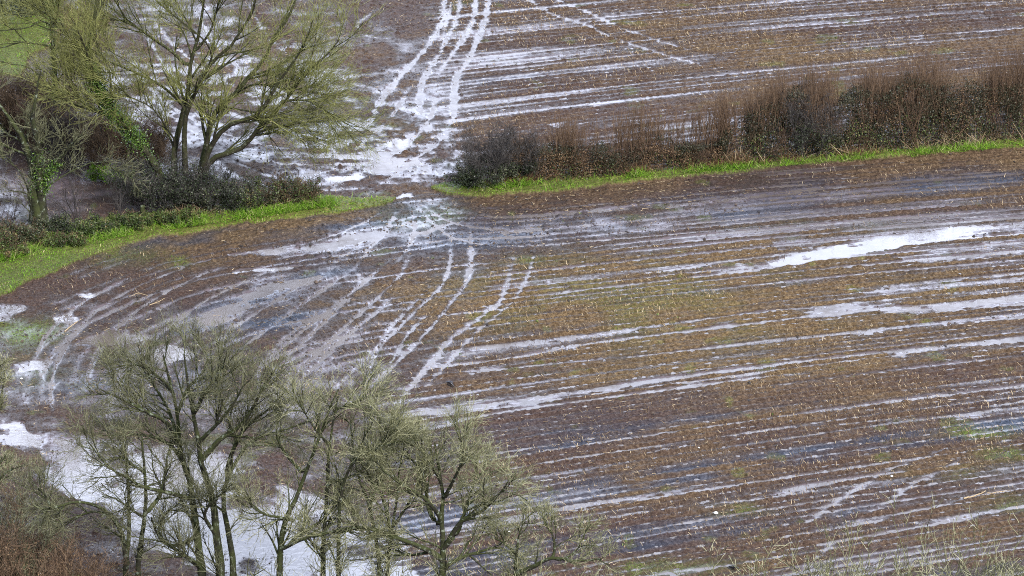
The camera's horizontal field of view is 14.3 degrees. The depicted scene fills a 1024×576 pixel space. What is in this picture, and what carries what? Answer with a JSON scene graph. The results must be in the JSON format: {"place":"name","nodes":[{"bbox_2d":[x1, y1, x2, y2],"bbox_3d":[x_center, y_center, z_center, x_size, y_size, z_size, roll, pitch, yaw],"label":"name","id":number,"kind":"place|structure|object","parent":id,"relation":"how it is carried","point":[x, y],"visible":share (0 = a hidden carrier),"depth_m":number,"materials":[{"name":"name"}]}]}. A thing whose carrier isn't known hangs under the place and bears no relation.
{"place":"outdoors","nodes":[
{"label":"outdoors","id":0,"kind":"place"},
{"bbox_2d":[0,187,22,226],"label":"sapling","id":1,"kind":"object","parent":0,"point":[15,210],"visible":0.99,"depth_m":248.53,"materials":[{"name":"plant"}]},
{"bbox_2d":[0,0,49,16],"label":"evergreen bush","id":2,"kind":"object","parent":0,"point":[25,1],"visible":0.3,"depth_m":288.07,"materials":[{"name":"green plant"}]},
{"bbox_2d":[0,0,1023,575],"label":"field","id":3,"kind":"structure","parent":0,"point":[392,48],"depth_m":241.29,"materials":[{"name":"soil"}]},
{"bbox_2d":[0,218,22,251],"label":"bramble bush","id":4,"kind":"object","parent":3,"relation":"on","point":[5,236],"visible":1,"depth_m":246.41,"materials":[{"name":"green plant"}]},
{"bbox_2d":[0,114,26,132],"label":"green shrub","id":5,"kind":"object","parent":3,"relation":"on","point":[5,127],"visible":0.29,"depth_m":266.79,"materials":[{"name":"green plant"}]},
{"bbox_2d":[0,240,30,260],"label":"bramble bush","id":6,"kind":"object","parent":3,"relation":"on","point":[9,251],"visible":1,"depth_m":246.04,"materials":[{"name":"green plant"}]},
{"bbox_2d":[0,68,40,135],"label":"scrub bush","id":7,"kind":"object","parent":3,"relation":"on","point":[9,92],"visible":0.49,"depth_m":265.30,"materials":[{"name":"plant"}]},
{"bbox_2d":[0,212,47,245],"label":"bramble bush","id":8,"kind":"object","parent":3,"relation":"on","point":[24,231],"visible":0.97,"depth_m":247.66,"materials":[{"name":"green plant"}]},
{"bbox_2d":[0,60,68,136],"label":"scrub bush","id":9,"kind":"object","parent":3,"relation":"on","point":[10,108],"visible":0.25,"depth_m":265.29,"materials":[{"name":"plant"}]},
{"bbox_2d":[15,16,59,73],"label":"grass","id":10,"kind":"structure","parent":3,"relation":"on","point":[37,38],"depth_m":284.22,"materials":[{"name":"green plant"}]},
{"bbox_2d":[0,474,88,575],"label":"bramble thicket","id":11,"kind":"object","parent":3,"relation":"on","point":[8,519],"visible":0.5,"depth_m":198.11,"materials":[{"name":"brown plant"}]},
{"bbox_2d":[0,526,89,575],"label":"bramble thicket","id":12,"kind":"object","parent":3,"relation":"on","point":[28,571],"visible":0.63,"depth_m":196.44,"materials":[{"name":"brown plant"}]},
{"bbox_2d":[0,449,95,570],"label":"bramble thicket","id":13,"kind":"object","parent":3,"relation":"on","point":[19,515],"visible":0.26,"depth_m":200.88,"materials":[{"name":"plant"}]},
{"bbox_2d":[17,533,78,572],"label":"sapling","id":14,"kind":"object","parent":3,"relation":"on","point":[57,551],"visible":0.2,"depth_m":199.39,"materials":[{"name":"brown plant"}]},
{"bbox_2d":[12,62,91,119],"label":"scrub bush","id":15,"kind":"object","parent":3,"relation":"on","point":[65,90],"visible":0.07,"depth_m":268.26,"materials":[{"name":"plant"}]},
{"bbox_2d":[0,0,105,152],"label":"slender tree","id":16,"kind":"object","parent":3,"relation":"on","point":[20,42],"visible":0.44,"depth_m":260.57,"materials":[{"name":"green plant"}]},
{"bbox_2d":[27,211,79,235],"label":"bramble bush","id":17,"kind":"object","parent":3,"relation":"on","point":[55,223],"visible":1,"depth_m":249.23,"materials":[{"name":"green plant"}]},
{"bbox_2d":[33,227,89,247],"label":"bramble bush","id":18,"kind":"object","parent":3,"relation":"on","point":[69,239],"visible":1,"depth_m":247.71,"materials":[{"name":"green plant"}]},
{"bbox_2d":[47,165,97,221],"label":"sapling","id":19,"kind":"object","parent":3,"relation":"on","point":[74,197],"visible":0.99,"depth_m":251.22,"materials":[{"name":"plant"}]},
{"bbox_2d":[0,64,150,232],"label":"ivy tree","id":20,"kind":"object","parent":3,"relation":"on","point":[37,187],"visible":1,"depth_m":248.38,"materials":[{"name":"green plant"}]},
{"bbox_2d":[0,513,151,575],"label":"bramble thicket","id":21,"kind":"object","parent":3,"relation":"on","point":[59,571],"visible":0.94,"depth_m":195.71,"materials":[{"name":"brown plant"}]},
{"bbox_2d":[54,0,112,34],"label":"scrub bush","id":22,"kind":"object","parent":3,"relation":"on","point":[82,17],"visible":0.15,"depth_m":284.74,"materials":[{"name":"green plant"}]},
{"bbox_2d":[57,210,114,236],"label":"bramble bush","id":23,"kind":"object","parent":3,"relation":"on","point":[90,227],"visible":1,"depth_m":249.26,"materials":[{"name":"green plant"}]},
{"bbox_2d":[35,546,142,575],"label":"bramble thicket","id":24,"kind":"object","parent":3,"relation":"on","point":[77,570],"visible":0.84,"depth_m":195.73,"materials":[{"name":"brown plant"}]},
{"bbox_2d":[0,410,207,575],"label":"bare tree","id":25,"kind":"object","parent":3,"relation":"on","point":[54,507],"visible":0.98,"depth_m":193.84,"materials":[{"name":"green plant"}]},
{"bbox_2d":[85,161,131,182],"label":"green shrub","id":26,"kind":"object","parent":3,"relation":"on","point":[93,177],"visible":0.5,"depth_m":258.29,"materials":[{"name":"green plant"}]},
{"bbox_2d":[51,87,172,171],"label":"scrub bush","id":27,"kind":"object","parent":3,"relation":"on","point":[111,134],"visible":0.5,"depth_m":258.40,"materials":[{"name":"plant"}]},
{"bbox_2d":[96,166,140,215],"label":"sapling","id":28,"kind":"object","parent":3,"relation":"on","point":[121,200],"visible":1,"depth_m":251.80,"materials":[{"name":"plant"}]},
{"bbox_2d":[107,207,154,231],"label":"bramble bush","id":29,"kind":"object","parent":3,"relation":"on","point":[135,221],"visible":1,"depth_m":250.15,"materials":[{"name":"green plant"}]},
{"bbox_2d":[101,111,181,176],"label":"scrub bush","id":30,"kind":"object","parent":3,"relation":"on","point":[162,146],"visible":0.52,"depth_m":258.74,"materials":[{"name":"plant"}]},
{"bbox_2d":[101,137,216,214],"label":"bramble bush","id":31,"kind":"object","parent":3,"relation":"on","point":[174,198],"visible":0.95,"depth_m":252.51,"materials":[{"name":"green plant"}]},
{"bbox_2d":[152,201,201,226],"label":"bramble bush","id":32,"kind":"object","parent":3,"relation":"on","point":[160,216],"visible":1,"depth_m":250.77,"materials":[{"name":"green plant"}]},
{"bbox_2d":[0,192,357,261],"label":"rough grass","id":33,"kind":"structure","parent":3,"relation":"on","point":[280,209],"depth_m":251.92,"materials":[{"name":"green plant"}]},
{"bbox_2d":[22,181,337,235],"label":"rough grass","id":34,"kind":"structure","parent":3,"relation":"on","point":[214,208],"depth_m":253.01,"materials":[{"name":"plant"}]},
{"bbox_2d":[0,0,392,206],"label":"bare tree","id":35,"kind":"object","parent":3,"relation":"on","point":[91,70],"visible":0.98,"depth_m":250.02,"materials":[{"name":"green plant"}]},
{"bbox_2d":[0,194,392,291],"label":"grass","id":36,"kind":"structure","parent":3,"relation":"on","point":[361,201],"depth_m":249.06,"materials":[{"name":"green plant"}]},
{"bbox_2d":[160,156,256,214],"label":"bramble bush","id":37,"kind":"object","parent":3,"relation":"on","point":[205,197],"visible":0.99,"depth_m":252.40,"materials":[{"name":"green plant"}]},
{"bbox_2d":[209,168,277,213],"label":"bramble bush","id":38,"kind":"object","parent":3,"relation":"on","point":[254,197],"visible":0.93,"depth_m":252.64,"materials":[{"name":"green plant"}]},
{"bbox_2d":[243,561,286,575],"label":"hedge shrub","id":39,"kind":"object","parent":3,"relation":"on","point":[256,572],"visible":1,"depth_m":195.02,"materials":[{"name":"plant"}]},
{"bbox_2d":[241,170,295,207],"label":"bramble bush","id":40,"kind":"object","parent":3,"relation":"on","point":[269,195],"visible":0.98,"depth_m":253.46,"materials":[{"name":"green plant"}]},
{"bbox_2d":[269,168,322,204],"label":"bramble bush","id":41,"kind":"object","parent":3,"relation":"on","point":[306,191],"visible":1,"depth_m":253.90,"materials":[{"name":"green plant"}]},
{"bbox_2d":[202,339,439,575],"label":"bare tree","id":42,"kind":"object","parent":3,"relation":"on","point":[323,552],"visible":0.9,"depth_m":193.74,"materials":[{"name":"green plant"}]},
{"bbox_2d":[251,552,396,575],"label":"hedge shrub","id":43,"kind":"object","parent":3,"relation":"on","point":[316,570],"visible":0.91,"depth_m":195.42,"materials":[{"name":"plant"}]},
{"bbox_2d":[305,378,445,575],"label":"bare tree","id":44,"kind":"object","parent":3,"relation":"on","point":[337,480],"visible":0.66,"depth_m":194.27,"materials":[{"name":"green plant"}]},
{"bbox_2d":[365,543,457,575],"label":"hedge shrub","id":45,"kind":"object","parent":3,"relation":"on","point":[403,567],"visible":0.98,"depth_m":195.03,"materials":[{"name":"plant"}]},
{"bbox_2d":[279,390,554,575],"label":"bare tree","id":46,"kind":"object","parent":3,"relation":"on","point":[444,565],"visible":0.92,"depth_m":193.48,"materials":[{"name":"green plant"}]},
{"bbox_2d":[443,156,482,188],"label":"green bush","id":47,"kind":"object","parent":3,"relation":"on","point":[460,178],"visible":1,"depth_m":256.48,"materials":[{"name":"green plant"}]},
{"bbox_2d":[446,118,518,191],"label":"thorn bush","id":48,"kind":"object","parent":3,"relation":"on","point":[478,161],"visible":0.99,"depth_m":256.29,"materials":[{"name":"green plant"}]},
{"bbox_2d":[449,558,551,575],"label":"hedge shrub","id":49,"kind":"object","parent":3,"relation":"on","point":[492,572],"visible":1,"depth_m":193.84,"materials":[{"name":"plant"}]},
{"bbox_2d":[3,3,1005,575],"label":"weeds","id":50,"kind":"object","parent":3,"relation":"on","point":[537,321],"visible":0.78,"depth_m":234.41,"materials":[{"name":"plant"}]},
{"bbox_2d":[467,118,545,181],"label":"thorn bush","id":51,"kind":"object","parent":3,"relation":"on","point":[527,167],"visible":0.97,"depth_m":257.05,"materials":[{"name":"brown plant"}]},
{"bbox_2d":[0,0,1023,575],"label":"mud clods","id":52,"kind":"object","parent":3,"relation":"on","point":[404,282],"visible":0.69,"depth_m":243.13,"materials":[{"name":"brown soil"}]},
{"bbox_2d":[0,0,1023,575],"bbox_3d":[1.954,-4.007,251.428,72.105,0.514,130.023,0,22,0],"label":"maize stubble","id":53,"kind":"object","parent":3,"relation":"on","point":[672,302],"visible":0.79,"depth_m":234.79,"materials":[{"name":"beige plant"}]},
{"bbox_2d":[463,493,622,575],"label":"bare tree","id":54,"kind":"object","parent":3,"relation":"on","point":[545,512],"visible":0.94,"depth_m":194.84,"materials":[{"name":"plant"}]},
{"bbox_2d":[533,558,607,575],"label":"hedge shrub","id":55,"kind":"object","parent":3,"relation":"on","point":[578,573],"visible":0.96,"depth_m":195.48,"materials":[{"name":"plant"}]},
{"bbox_2d":[504,93,731,181],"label":"hedge","id":56,"kind":"object","parent":3,"relation":"on","point":[572,155],"visible":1,"depth_m":259.05,"materials":[{"name":"brown plant"}]},
{"bbox_2d":[613,553,675,575],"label":"hedge shrub","id":57,"kind":"object","parent":3,"relation":"on","point":[652,568],"visible":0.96,"depth_m":195.12,"materials":[{"name":"plant"}]},
{"bbox_2d":[472,143,899,184],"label":"dead bracken","id":58,"kind":"object","parent":3,"relation":"on","point":[717,162],"visible":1,"depth_m":260.58,"materials":[{"name":"plant"}]},
{"bbox_2d":[664,533,764,575],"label":"hedge shrub","id":59,"kind":"object","parent":3,"relation":"on","point":[755,573],"visible":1,"depth_m":197.57,"materials":[{"name":"plant"}]},
{"bbox_2d":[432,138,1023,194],"bbox_3d":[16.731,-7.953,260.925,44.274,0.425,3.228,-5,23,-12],"label":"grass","id":60,"kind":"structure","parent":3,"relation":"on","point":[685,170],"depth_m":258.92,"materials":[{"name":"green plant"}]},
{"bbox_2d":[453,135,1023,189],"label":"rough grass","id":61,"kind":"structure","parent":3,"relation":"on","point":[930,150],"depth_m":260.63,"materials":[{"name":"green plant"}]},
{"bbox_2d":[723,536,857,575],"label":"hedge shrub","id":62,"kind":"object","parent":3,"relation":"on","point":[735,566],"visible":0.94,"depth_m":196.91,"materials":[{"name":"plant"}]},
{"bbox_2d":[752,74,848,162],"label":"thorn bush","id":63,"kind":"object","parent":3,"relation":"on","point":[805,130],"visible":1,"depth_m":260.78,"materials":[{"name":"brown plant"}]},
{"bbox_2d":[761,511,896,575],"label":"hedge shrub","id":64,"kind":"object","parent":3,"relation":"on","point":[816,566],"visible":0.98,"depth_m":195.99,"materials":[{"name":"plant"}]},
{"bbox_2d":[792,548,918,575],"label":"hedge shrub","id":65,"kind":"object","parent":3,"relation":"on","point":[883,563],"visible":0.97,"depth_m":196.52,"materials":[{"name":"plant"}]},
{"bbox_2d":[704,34,1023,164],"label":"hedge","id":66,"kind":"object","parent":3,"relation":"on","point":[944,110],"visible":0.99,"depth_m":262.49,"materials":[{"name":"brown plant"}]},
{"bbox_2d":[708,122,1023,165],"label":"dead bracken","id":67,"kind":"object","parent":3,"relation":"on","point":[973,139],"visible":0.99,"depth_m":263.23,"materials":[{"name":"plant"}]},
{"bbox_2d":[878,488,1023,575],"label":"hedge shrub","id":68,"kind":"object","parent":3,"relation":"on","point":[949,570],"visible":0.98,"depth_m":196.02,"materials":[{"name":"plant"}]},
{"bbox_2d":[963,490,985,498],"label":"fallen stalk","id":69,"kind":"object","parent":3,"relation":"on","point":[974,495],"visible":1,"depth_m":214.84,"materials":[{"name":"plant"}]},
{"bbox_2d":[950,541,1023,575],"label":"hedge shrub","id":70,"kind":"object","parent":3,"relation":"on","point":[988,567],"visible":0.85,"depth_m":196.32,"materials":[{"name":"plant"}]},
{"bbox_2d":[981,540,1023,575],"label":"hedge shrub","id":71,"kind":"object","parent":3,"relation":"on","point":[1022,569],"visible":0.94,"depth_m":193.72,"materials":[{"name":"plant"}]},
{"bbox_2d":[0,0,1023,575],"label":"water","id":72,"kind":"structure","parent":0,"point":[386,164],"depth_m":236.92,"materials":[{"name":"grey liquid"}]},
{"bbox_2d":[0,352,32,516],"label":"bare tree","id":73,"kind":"object","parent":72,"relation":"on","point":[3,361],"visible":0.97,"depth_m":199.71,"materials":[{"name":"green plant"}]},
{"bbox_2d":[4,71,95,156],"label":"scrub bush","id":74,"kind":"object","parent":72,"relation":"on","point":[20,112],"visible":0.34,"depth_m":261.90,"materials":[{"name":"plant"}]},
{"bbox_2d":[19,80,135,170],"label":"scrub bush","id":75,"kind":"object","parent":72,"relation":"on","point":[71,130],"visible":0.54,"depth_m":259.97,"materials":[{"name":"plant"}]},
{"bbox_2d":[140,204,145,215],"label":"tree stump","id":76,"kind":"object","parent":72,"relation":"on","point":[142,207],"visible":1,"depth_m":252.23,"materials":[{"name":"green wood"}]},
{"bbox_2d":[41,302,338,575],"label":"bare tree","id":77,"kind":"object","parent":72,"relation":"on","point":[209,493],"visible":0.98,"depth_m":193.30,"materials":[{"name":"green plant"}]}
]}

